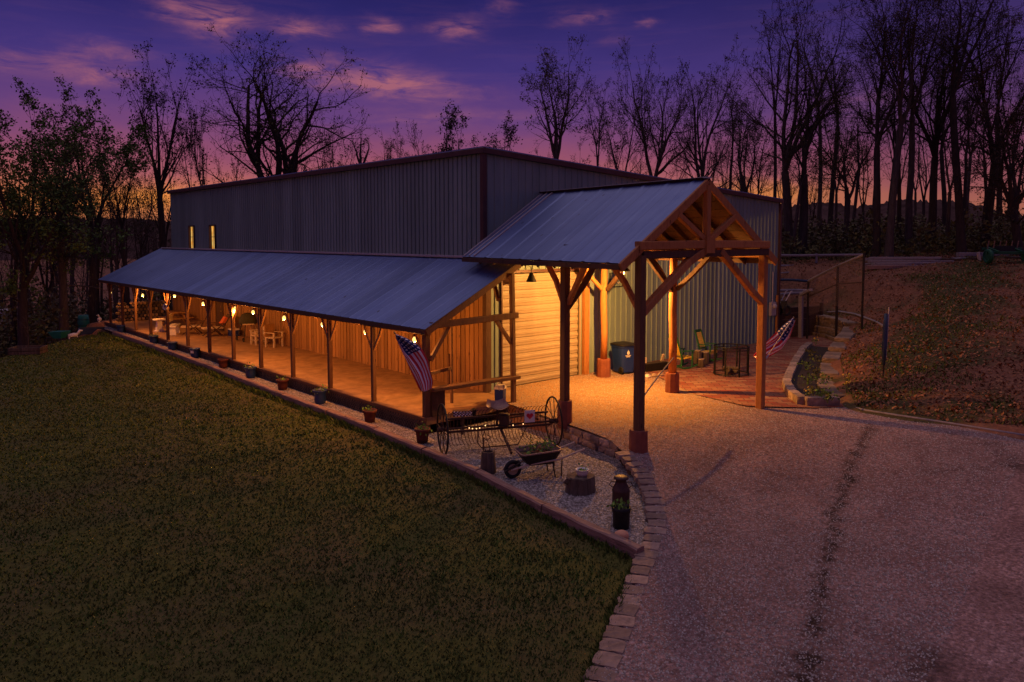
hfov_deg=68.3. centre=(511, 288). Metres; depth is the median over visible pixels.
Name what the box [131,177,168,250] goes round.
wood tree
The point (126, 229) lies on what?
wood tree
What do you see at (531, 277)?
barn light
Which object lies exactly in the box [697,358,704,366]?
log round
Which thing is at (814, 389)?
bed plant
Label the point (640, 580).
edging stone
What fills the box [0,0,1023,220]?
sky
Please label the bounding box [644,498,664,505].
edging stone
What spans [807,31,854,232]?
wood tree
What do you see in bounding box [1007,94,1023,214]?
wood tree
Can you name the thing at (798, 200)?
wood tree
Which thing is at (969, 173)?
wood tree
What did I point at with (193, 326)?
lounge chair
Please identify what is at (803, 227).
tall tree
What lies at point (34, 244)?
wood tree
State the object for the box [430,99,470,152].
tree
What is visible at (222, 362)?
flower pot
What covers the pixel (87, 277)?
wood tree
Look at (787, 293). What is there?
fallen pole
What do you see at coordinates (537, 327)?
garage door
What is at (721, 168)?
wood tree
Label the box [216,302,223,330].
side door
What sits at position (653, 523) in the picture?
edging stone
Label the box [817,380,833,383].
wall block
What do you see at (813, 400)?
bed block
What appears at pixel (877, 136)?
tall tree
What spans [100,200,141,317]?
wood tree
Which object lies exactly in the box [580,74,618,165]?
slender tree
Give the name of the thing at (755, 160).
wood tree
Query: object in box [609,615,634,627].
edging stone
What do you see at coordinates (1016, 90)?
wood tree
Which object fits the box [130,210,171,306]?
wood tree
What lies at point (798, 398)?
bed block
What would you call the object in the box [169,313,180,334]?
garden bench
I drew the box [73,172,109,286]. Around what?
wood tree
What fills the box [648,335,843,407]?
brick patio
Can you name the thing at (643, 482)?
edging stone
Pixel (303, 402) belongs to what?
edging timber
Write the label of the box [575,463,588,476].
bowl planter
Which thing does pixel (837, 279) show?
chain link fence
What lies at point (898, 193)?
wood tree
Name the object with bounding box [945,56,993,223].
wood tree
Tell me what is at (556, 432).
wall stone
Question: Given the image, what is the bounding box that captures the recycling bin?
[610,341,633,374]
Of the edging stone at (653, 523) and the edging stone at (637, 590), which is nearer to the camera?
the edging stone at (637, 590)
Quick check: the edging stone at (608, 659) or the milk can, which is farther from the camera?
the milk can
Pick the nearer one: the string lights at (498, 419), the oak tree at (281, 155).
the string lights at (498, 419)
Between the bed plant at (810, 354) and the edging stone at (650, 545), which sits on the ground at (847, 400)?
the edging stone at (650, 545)
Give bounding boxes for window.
[188,225,194,249]
[209,225,215,248]
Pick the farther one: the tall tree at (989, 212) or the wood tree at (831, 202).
the wood tree at (831, 202)
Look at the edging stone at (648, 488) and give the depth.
15.11 m
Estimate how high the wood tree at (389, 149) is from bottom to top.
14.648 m
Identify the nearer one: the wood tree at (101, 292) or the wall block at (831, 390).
the wall block at (831, 390)
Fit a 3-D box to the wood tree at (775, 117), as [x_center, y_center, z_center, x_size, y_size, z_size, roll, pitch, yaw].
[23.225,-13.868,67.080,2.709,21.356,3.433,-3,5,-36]
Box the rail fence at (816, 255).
[781,253,860,265]
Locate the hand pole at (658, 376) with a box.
[645,357,673,394]
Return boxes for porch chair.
[249,326,263,345]
[264,324,283,347]
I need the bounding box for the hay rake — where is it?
[437,396,562,454]
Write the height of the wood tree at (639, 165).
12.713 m
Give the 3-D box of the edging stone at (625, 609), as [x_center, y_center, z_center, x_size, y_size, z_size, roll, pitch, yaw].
[1.582,4.519,10.472,0.340,0.156,0.329,2,4,23]
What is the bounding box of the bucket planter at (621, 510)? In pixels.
[606,497,632,529]
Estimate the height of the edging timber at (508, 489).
0.279 m
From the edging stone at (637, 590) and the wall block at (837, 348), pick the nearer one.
the edging stone at (637, 590)
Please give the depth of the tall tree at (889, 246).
43.15 m
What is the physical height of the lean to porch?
4.875 m
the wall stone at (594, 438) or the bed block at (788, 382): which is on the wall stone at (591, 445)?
the wall stone at (594, 438)
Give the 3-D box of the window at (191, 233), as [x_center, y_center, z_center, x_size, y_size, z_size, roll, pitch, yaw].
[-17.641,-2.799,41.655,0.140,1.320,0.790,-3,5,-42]
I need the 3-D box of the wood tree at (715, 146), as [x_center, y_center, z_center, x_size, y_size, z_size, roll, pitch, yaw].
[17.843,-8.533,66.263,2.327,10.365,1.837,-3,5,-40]
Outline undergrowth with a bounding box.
[0,207,1023,356]
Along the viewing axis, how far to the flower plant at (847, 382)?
22.18 m
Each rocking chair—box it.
[668,335,697,368]
[693,329,721,361]
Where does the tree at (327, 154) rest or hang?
on the ground at (847, 400)
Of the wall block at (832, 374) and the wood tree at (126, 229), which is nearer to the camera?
the wall block at (832, 374)
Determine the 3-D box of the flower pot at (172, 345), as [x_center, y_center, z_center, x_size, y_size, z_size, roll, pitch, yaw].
[-15.323,2.618,34.049,0.462,0.380,0.455,-3,5,-42]
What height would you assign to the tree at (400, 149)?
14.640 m
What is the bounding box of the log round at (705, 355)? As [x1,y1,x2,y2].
[702,351,708,363]
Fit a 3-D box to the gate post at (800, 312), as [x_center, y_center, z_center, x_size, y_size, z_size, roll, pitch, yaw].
[13.837,1.369,35.719,0.244,2.774,0.932,-1,4,-11]
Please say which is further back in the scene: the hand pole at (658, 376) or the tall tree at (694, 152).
the tall tree at (694, 152)
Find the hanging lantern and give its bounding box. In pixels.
[499,412,509,427]
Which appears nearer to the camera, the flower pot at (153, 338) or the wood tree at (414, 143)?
the flower pot at (153, 338)
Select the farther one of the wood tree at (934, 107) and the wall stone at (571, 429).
the wood tree at (934, 107)
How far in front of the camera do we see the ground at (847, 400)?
27.68 m
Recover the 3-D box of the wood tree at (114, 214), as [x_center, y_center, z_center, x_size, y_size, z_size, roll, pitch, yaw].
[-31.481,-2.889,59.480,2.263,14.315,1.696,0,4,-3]
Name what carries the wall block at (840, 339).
on the wall block
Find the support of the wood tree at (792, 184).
on the ground at (847, 400)
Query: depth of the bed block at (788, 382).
23.61 m
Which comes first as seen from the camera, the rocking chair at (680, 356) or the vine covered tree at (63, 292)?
the rocking chair at (680, 356)
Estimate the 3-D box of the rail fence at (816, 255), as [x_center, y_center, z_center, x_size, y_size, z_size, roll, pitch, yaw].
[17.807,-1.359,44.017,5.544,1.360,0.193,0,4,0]
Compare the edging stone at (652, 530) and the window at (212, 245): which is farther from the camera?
the window at (212, 245)
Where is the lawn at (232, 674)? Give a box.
[0,335,632,681]
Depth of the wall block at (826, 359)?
26.75 m
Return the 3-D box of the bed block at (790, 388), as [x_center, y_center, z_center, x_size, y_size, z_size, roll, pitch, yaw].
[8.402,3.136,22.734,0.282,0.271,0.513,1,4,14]
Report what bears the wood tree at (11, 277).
on the ground at (847, 400)
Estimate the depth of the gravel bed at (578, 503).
17.21 m
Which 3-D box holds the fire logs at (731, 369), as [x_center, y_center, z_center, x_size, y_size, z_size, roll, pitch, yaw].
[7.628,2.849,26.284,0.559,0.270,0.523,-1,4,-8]
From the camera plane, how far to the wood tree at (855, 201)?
69.44 m
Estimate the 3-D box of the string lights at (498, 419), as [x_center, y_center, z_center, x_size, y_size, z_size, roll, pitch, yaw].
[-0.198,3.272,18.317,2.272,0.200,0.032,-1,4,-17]
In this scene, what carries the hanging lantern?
hanging from the hay rake
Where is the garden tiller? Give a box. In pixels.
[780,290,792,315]
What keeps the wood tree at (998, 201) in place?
on the ground at (847, 400)
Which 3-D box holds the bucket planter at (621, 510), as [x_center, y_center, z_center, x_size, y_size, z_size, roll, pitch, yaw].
[1.892,4.032,13.479,0.486,0.552,0.546,-3,5,-42]
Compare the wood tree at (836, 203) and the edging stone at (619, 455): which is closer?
the edging stone at (619, 455)
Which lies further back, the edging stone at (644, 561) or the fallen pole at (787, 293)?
the fallen pole at (787, 293)
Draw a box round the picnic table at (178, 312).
[157,310,193,325]
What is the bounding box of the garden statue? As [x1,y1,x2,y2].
[68,329,82,338]
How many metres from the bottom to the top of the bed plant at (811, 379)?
0.451 m
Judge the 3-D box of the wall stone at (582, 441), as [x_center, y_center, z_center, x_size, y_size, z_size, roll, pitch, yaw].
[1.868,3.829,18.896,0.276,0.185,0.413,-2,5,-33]
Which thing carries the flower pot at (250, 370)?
on the gravel bed at (578, 503)
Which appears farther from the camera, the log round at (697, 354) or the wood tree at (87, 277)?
the wood tree at (87, 277)
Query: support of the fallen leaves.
on the ground at (847, 400)
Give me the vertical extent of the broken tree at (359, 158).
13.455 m
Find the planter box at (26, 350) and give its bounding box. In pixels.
[8,345,47,354]
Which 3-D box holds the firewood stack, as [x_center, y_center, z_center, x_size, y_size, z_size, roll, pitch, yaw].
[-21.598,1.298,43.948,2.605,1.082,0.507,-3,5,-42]
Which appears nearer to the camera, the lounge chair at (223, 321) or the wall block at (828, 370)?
the wall block at (828, 370)
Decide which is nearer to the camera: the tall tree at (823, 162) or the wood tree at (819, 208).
the tall tree at (823, 162)
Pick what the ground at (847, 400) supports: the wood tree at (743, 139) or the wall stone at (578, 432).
the wood tree at (743, 139)
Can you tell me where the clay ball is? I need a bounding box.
[615,530,628,538]
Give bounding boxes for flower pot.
[116,325,125,332]
[148,333,158,343]
[166,341,177,350]
[189,348,200,357]
[217,358,228,368]
[243,362,256,377]
[274,375,288,389]
[311,384,328,403]
[362,405,376,422]
[414,421,431,443]
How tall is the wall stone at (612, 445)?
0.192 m
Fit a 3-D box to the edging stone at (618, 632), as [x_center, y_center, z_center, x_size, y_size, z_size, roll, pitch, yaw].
[1.380,4.561,9.853,0.381,0.156,0.324,1,4,16]
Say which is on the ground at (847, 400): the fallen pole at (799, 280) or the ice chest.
the fallen pole at (799, 280)
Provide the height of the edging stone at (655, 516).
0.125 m
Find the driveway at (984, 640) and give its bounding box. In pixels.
[489,369,1023,681]
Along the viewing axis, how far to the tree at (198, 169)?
63.39 m
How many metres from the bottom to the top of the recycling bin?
1.082 m
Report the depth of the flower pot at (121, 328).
39.93 m
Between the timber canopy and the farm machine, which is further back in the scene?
the farm machine
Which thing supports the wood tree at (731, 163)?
on the ground at (847, 400)
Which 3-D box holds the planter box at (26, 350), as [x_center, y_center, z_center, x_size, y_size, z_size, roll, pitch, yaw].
[-22.502,2.871,35.113,1.350,0.310,0.890,-1,4,-11]
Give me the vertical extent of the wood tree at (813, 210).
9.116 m
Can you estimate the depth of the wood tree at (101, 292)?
56.58 m
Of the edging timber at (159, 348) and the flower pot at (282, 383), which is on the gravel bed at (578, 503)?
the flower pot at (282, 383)
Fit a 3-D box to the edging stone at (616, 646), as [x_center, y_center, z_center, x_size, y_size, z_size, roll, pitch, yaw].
[1.274,4.583,9.550,0.346,0.161,0.327,1,4,19]
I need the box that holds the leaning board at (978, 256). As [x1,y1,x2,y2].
[976,252,980,260]
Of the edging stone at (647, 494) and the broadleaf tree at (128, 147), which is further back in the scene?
the broadleaf tree at (128, 147)
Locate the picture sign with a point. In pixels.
(529, 415)
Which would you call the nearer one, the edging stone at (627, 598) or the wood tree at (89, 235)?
the edging stone at (627, 598)
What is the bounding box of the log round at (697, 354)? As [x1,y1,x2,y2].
[694,350,701,364]
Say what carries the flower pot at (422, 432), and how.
on the gravel bed at (578, 503)
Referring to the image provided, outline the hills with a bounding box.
[0,199,1023,260]
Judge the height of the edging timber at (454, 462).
0.284 m
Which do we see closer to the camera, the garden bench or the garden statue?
the garden bench
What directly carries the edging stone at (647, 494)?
on the ground at (847, 400)
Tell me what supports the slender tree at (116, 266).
on the ground at (847, 400)
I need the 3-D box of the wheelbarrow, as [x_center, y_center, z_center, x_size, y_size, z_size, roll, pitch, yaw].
[0.652,3.613,16.515,1.766,0.961,0.774,-1,4,-18]
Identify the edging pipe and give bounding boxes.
[827,311,882,326]
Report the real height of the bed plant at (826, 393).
0.476 m
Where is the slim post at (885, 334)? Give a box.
[882,307,889,377]
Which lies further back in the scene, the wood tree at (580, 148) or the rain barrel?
the wood tree at (580, 148)
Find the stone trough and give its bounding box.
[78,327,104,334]
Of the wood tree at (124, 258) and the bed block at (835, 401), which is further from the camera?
the wood tree at (124, 258)
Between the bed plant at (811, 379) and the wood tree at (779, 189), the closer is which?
the bed plant at (811, 379)
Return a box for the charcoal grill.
[236,313,256,341]
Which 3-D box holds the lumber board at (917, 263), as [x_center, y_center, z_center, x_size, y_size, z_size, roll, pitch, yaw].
[20.887,-1.285,40.000,3.577,0.170,0.300,0,4,0]
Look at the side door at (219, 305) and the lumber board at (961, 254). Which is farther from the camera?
the lumber board at (961, 254)
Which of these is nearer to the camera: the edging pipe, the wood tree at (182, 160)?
the edging pipe
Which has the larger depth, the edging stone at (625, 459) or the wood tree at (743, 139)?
the wood tree at (743, 139)
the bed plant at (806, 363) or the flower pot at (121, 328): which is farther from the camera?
the flower pot at (121, 328)
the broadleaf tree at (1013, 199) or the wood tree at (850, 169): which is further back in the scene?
the wood tree at (850, 169)
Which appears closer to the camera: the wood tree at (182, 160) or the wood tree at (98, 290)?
the wood tree at (98, 290)
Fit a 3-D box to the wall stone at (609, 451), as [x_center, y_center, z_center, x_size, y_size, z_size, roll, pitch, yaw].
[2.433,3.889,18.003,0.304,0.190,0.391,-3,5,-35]
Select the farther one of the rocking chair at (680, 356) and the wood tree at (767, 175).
the wood tree at (767, 175)
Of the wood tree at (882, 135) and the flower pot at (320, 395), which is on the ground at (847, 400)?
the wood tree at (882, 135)
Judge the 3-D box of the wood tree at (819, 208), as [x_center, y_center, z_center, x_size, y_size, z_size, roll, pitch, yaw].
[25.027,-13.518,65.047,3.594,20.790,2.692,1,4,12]
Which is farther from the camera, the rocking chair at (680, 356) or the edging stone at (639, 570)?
the rocking chair at (680, 356)
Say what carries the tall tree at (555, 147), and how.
on the ground at (847, 400)
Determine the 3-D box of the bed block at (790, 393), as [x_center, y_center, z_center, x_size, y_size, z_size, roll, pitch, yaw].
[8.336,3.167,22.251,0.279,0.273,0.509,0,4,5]
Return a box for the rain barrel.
[77,315,89,327]
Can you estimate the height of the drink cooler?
0.568 m
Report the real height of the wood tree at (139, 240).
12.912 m
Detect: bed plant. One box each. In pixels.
[794,373,818,384]
[796,358,813,369]
[802,384,822,395]
[804,348,818,356]
[807,366,820,376]
[807,388,828,395]
[813,372,832,384]
[816,388,838,403]
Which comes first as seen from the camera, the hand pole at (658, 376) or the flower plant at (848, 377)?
the hand pole at (658, 376)
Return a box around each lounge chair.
[181,316,206,334]
[201,314,229,336]
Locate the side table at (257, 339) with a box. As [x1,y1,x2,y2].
[252,332,264,341]
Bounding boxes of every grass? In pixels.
[780,250,1023,425]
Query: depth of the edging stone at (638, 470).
16.05 m
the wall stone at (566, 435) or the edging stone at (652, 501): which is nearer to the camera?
the edging stone at (652, 501)
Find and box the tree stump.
[563,472,595,496]
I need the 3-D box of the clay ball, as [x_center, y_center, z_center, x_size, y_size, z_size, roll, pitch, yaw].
[1.886,4.256,13.002,0.263,0.168,0.244,-3,5,-42]
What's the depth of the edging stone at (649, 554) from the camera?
12.26 m
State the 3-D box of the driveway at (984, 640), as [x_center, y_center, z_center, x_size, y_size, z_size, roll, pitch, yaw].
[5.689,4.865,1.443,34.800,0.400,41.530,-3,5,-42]
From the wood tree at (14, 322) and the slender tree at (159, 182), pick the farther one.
the slender tree at (159, 182)
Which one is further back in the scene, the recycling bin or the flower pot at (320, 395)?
the recycling bin
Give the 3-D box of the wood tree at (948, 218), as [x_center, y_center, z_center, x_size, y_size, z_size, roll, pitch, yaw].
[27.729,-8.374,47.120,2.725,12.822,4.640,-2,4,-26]
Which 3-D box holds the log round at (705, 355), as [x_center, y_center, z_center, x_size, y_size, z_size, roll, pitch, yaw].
[7.266,2.619,28.436,0.314,0.454,0.270,-3,5,-42]
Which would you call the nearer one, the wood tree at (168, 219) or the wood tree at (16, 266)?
the wood tree at (16, 266)
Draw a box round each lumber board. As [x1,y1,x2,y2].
[868,260,953,262]
[869,257,941,259]
[871,262,941,264]
[956,252,1012,256]
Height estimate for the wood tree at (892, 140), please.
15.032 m
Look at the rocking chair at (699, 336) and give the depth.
29.14 m
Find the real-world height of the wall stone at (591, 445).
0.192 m
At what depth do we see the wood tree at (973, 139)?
61.05 m
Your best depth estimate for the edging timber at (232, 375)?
28.14 m
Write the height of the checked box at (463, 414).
0.660 m
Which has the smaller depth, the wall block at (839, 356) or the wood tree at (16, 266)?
the wall block at (839, 356)
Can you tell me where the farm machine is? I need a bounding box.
[982,241,1023,263]
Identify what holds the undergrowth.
on the ground at (847, 400)
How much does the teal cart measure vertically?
0.620 m
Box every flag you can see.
[394,332,432,391]
[753,317,794,358]
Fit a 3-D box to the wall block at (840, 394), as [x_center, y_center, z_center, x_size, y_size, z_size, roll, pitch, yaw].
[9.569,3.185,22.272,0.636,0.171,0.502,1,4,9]
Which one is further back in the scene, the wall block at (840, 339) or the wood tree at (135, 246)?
the wood tree at (135, 246)
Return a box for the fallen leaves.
[780,250,1023,425]
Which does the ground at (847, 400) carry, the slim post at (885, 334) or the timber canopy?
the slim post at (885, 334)
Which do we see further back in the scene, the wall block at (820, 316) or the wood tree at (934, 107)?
the wood tree at (934, 107)
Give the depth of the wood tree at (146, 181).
73.06 m
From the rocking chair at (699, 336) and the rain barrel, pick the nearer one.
the rocking chair at (699, 336)
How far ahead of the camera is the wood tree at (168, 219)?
65.29 m
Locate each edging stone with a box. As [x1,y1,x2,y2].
[583,666,617,681]
[592,651,622,668]
[599,638,625,653]
[603,625,631,640]
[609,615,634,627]
[614,603,638,616]
[615,451,633,459]
[617,594,640,605]
[621,456,637,465]
[622,585,643,594]
[624,574,648,584]
[625,462,643,470]
[630,566,649,575]
[631,467,648,476]
[631,557,654,567]
[633,473,653,482]
[634,549,658,558]
[638,479,654,486]
[639,485,658,494]
[641,541,659,550]
[642,491,661,502]
[643,526,666,534]
[643,534,662,541]
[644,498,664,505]
[644,505,665,513]
[645,512,665,521]
[647,519,665,526]
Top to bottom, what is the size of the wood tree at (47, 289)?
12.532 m
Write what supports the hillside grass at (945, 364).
on the ground at (847, 400)
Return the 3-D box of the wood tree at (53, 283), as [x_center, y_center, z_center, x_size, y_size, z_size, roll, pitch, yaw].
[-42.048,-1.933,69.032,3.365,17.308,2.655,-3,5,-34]
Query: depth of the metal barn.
27.73 m
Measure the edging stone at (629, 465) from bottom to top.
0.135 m
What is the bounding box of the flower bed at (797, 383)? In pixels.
[792,346,828,395]
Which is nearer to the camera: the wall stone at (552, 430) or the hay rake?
the hay rake
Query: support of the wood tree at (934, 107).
on the ground at (847, 400)
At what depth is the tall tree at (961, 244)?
43.60 m
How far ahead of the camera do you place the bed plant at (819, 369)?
25.11 m
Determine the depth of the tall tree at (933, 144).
48.49 m
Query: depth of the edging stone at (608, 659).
9.22 m
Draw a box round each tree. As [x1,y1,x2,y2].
[0,76,132,345]
[0,193,33,346]
[0,215,41,297]
[0,239,30,326]
[1,159,96,344]
[10,182,32,339]
[12,184,52,326]
[26,135,114,340]
[27,75,155,322]
[35,181,64,299]
[42,211,66,303]
[48,201,109,312]
[55,209,86,301]
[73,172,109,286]
[80,157,121,321]
[81,156,156,302]
[81,210,116,320]
[82,148,142,318]
[83,197,98,307]
[96,159,145,317]
[96,167,124,301]
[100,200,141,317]
[101,38,208,315]
[122,192,157,307]
[125,172,169,291]
[127,168,158,299]
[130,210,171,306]
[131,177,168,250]
[142,173,174,305]
[171,23,379,182]
[176,119,193,187]
[183,90,210,187]
[212,152,243,182]
[291,99,361,168]
[348,129,369,162]
[371,132,395,160]
[378,117,430,160]
[399,120,437,156]
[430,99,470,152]
[463,109,522,151]
[518,32,592,158]
[570,138,590,164]
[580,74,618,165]
[596,87,656,173]
[608,38,709,176]
[620,128,654,174]
[654,34,752,189]
[674,154,691,178]
[701,97,775,191]
[703,0,886,253]
[708,135,729,180]
[710,122,735,187]
[717,166,742,190]
[718,56,749,189]
[728,97,801,194]
[733,97,765,191]
[755,12,794,197]
[760,32,872,253]
[760,158,776,195]
[763,142,800,221]
[775,129,811,258]
[785,7,824,228]
[788,163,798,200]
[794,96,892,248]
[804,0,985,256]
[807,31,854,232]
[807,160,830,226]
[815,82,864,229]
[822,0,1023,250]
[828,0,976,256]
[831,106,870,222]
[833,114,855,214]
[840,103,891,223]
[865,0,979,253]
[871,58,928,237]
[871,62,894,219]
[872,91,898,217]
[874,79,921,228]
[883,80,975,223]
[895,0,1023,255]
[897,0,1023,250]
[902,146,930,221]
[917,58,993,248]
[922,64,946,236]
[928,69,979,225]
[935,66,1023,255]
[944,48,1023,225]
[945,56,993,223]
[958,82,987,226]
[958,101,989,196]
[984,0,1023,244]
[986,5,1023,218]
[1000,32,1023,152]
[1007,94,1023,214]
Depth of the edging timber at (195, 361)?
31.30 m
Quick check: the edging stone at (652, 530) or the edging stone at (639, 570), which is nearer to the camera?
the edging stone at (639, 570)
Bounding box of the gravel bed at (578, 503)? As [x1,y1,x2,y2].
[105,326,647,543]
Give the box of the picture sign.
[524,410,534,422]
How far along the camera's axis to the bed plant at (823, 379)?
23.88 m
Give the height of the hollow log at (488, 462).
0.665 m
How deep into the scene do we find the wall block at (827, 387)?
23.15 m
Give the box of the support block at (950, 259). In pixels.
[940,258,960,260]
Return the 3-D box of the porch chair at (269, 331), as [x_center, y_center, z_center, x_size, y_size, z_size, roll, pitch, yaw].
[-10.436,2.076,33.107,0.585,0.980,0.600,2,4,28]
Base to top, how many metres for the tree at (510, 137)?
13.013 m
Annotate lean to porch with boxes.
[98,247,521,433]
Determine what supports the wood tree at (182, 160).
on the ground at (847, 400)
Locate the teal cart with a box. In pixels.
[45,330,77,343]
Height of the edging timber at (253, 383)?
0.284 m
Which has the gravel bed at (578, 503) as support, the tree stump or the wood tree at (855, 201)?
the tree stump
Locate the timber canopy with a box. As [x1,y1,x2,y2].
[462,177,777,453]
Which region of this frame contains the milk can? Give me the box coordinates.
[609,474,632,504]
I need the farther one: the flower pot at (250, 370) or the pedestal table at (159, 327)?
the pedestal table at (159, 327)
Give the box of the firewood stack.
[115,300,164,321]
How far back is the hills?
720.01 m
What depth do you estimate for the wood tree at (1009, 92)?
66.71 m
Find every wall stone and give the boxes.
[547,426,555,433]
[555,428,563,437]
[563,431,570,439]
[566,425,577,433]
[570,434,578,443]
[574,428,585,437]
[579,437,587,445]
[583,431,593,439]
[587,440,597,449]
[590,434,601,444]
[597,444,604,452]
[599,437,609,447]
[605,447,621,456]
[609,440,624,451]
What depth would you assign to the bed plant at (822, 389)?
21.61 m
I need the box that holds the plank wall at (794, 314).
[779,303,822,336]
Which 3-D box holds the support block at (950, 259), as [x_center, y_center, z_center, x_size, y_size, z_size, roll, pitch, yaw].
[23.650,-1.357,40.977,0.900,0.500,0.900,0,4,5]
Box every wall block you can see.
[817,315,829,319]
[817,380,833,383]
[817,383,834,385]
[819,389,839,391]
[820,369,837,371]
[820,371,838,377]
[820,386,835,388]
[822,356,839,362]
[823,355,840,357]
[825,392,845,397]
[828,346,845,351]
[834,336,850,341]
[844,322,857,325]
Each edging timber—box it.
[112,331,144,344]
[141,341,175,356]
[173,352,208,367]
[207,364,245,381]
[242,378,285,396]
[282,393,329,414]
[326,409,378,431]
[373,427,426,453]
[422,447,480,476]
[475,469,545,512]
[542,503,643,558]
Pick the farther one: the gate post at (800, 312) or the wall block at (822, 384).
the gate post at (800, 312)
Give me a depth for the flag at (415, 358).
18.89 m
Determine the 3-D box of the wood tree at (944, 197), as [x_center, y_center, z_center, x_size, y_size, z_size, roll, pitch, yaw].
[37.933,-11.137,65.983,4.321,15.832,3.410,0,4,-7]
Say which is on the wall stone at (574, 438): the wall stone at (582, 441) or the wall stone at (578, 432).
the wall stone at (578, 432)
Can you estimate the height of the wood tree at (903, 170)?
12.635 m
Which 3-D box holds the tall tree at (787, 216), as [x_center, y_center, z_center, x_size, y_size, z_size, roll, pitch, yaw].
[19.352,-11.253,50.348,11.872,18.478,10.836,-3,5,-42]
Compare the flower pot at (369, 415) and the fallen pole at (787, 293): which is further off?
the fallen pole at (787, 293)
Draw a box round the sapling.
[16,309,37,347]
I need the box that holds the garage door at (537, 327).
[503,271,577,386]
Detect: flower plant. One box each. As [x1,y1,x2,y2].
[837,381,850,393]
[839,373,852,382]
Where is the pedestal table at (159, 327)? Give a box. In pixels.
[152,318,165,331]
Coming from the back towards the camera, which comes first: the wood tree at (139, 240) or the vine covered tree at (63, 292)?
the wood tree at (139, 240)
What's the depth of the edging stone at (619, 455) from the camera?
17.02 m
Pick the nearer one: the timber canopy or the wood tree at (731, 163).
the timber canopy
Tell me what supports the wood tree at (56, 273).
on the ground at (847, 400)
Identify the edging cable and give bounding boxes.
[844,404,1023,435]
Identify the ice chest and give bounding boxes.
[228,328,238,335]
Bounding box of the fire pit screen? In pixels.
[713,343,749,376]
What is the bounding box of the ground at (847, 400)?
[0,252,1023,475]
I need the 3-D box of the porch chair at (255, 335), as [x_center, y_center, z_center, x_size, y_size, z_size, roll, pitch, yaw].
[-11.351,2.128,33.831,0.585,0.780,0.600,-3,5,-42]
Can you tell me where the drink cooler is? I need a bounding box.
[494,382,505,400]
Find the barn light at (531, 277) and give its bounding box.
[524,265,536,281]
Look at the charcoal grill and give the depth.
34.86 m
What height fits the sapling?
1.906 m
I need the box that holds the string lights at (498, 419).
[460,416,547,428]
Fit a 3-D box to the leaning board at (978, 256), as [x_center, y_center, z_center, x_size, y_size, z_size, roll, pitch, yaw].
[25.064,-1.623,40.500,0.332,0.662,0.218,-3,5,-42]
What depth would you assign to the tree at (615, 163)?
59.60 m
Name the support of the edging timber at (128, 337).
on the ground at (847, 400)
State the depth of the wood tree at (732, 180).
81.96 m
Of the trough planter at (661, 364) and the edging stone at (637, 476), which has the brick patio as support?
the trough planter at (661, 364)
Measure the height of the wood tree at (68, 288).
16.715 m
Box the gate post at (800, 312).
[798,289,811,337]
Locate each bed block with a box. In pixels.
[782,381,791,389]
[784,383,793,393]
[786,387,795,396]
[788,390,799,400]
[792,393,804,404]
[804,396,823,405]
[822,396,839,405]
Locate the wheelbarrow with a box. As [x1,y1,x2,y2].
[503,433,584,477]
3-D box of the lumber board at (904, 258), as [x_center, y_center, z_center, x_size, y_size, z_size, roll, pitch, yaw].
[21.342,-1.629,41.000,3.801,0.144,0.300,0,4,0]
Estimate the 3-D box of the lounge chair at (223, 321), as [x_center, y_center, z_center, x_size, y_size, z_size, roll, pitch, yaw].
[-14.418,1.814,36.825,1.291,1.054,0.760,-3,5,-35]
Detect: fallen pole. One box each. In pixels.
[780,289,806,291]
[780,291,802,295]
[781,279,806,281]
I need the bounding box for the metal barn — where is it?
[167,146,783,392]
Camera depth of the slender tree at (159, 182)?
55.27 m
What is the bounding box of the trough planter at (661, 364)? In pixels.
[645,354,668,371]
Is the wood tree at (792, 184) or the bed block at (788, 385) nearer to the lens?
the bed block at (788, 385)
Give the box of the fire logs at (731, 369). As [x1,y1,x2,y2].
[722,366,738,374]
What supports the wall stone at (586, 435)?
on the wall stone at (582, 441)
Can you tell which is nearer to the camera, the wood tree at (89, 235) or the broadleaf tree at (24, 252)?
the broadleaf tree at (24, 252)
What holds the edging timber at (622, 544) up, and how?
on the ground at (847, 400)
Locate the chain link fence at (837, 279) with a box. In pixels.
[806,253,864,341]
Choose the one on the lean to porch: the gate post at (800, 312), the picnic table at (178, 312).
the picnic table at (178, 312)
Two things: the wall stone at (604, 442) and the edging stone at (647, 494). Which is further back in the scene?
the wall stone at (604, 442)
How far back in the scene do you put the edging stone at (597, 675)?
8.92 m
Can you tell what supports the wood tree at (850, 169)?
on the ground at (847, 400)
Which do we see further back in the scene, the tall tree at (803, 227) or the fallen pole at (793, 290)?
the tall tree at (803, 227)
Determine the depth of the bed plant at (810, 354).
29.33 m
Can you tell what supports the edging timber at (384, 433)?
on the ground at (847, 400)
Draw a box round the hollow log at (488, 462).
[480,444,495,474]
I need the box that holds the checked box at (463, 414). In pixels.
[453,408,475,434]

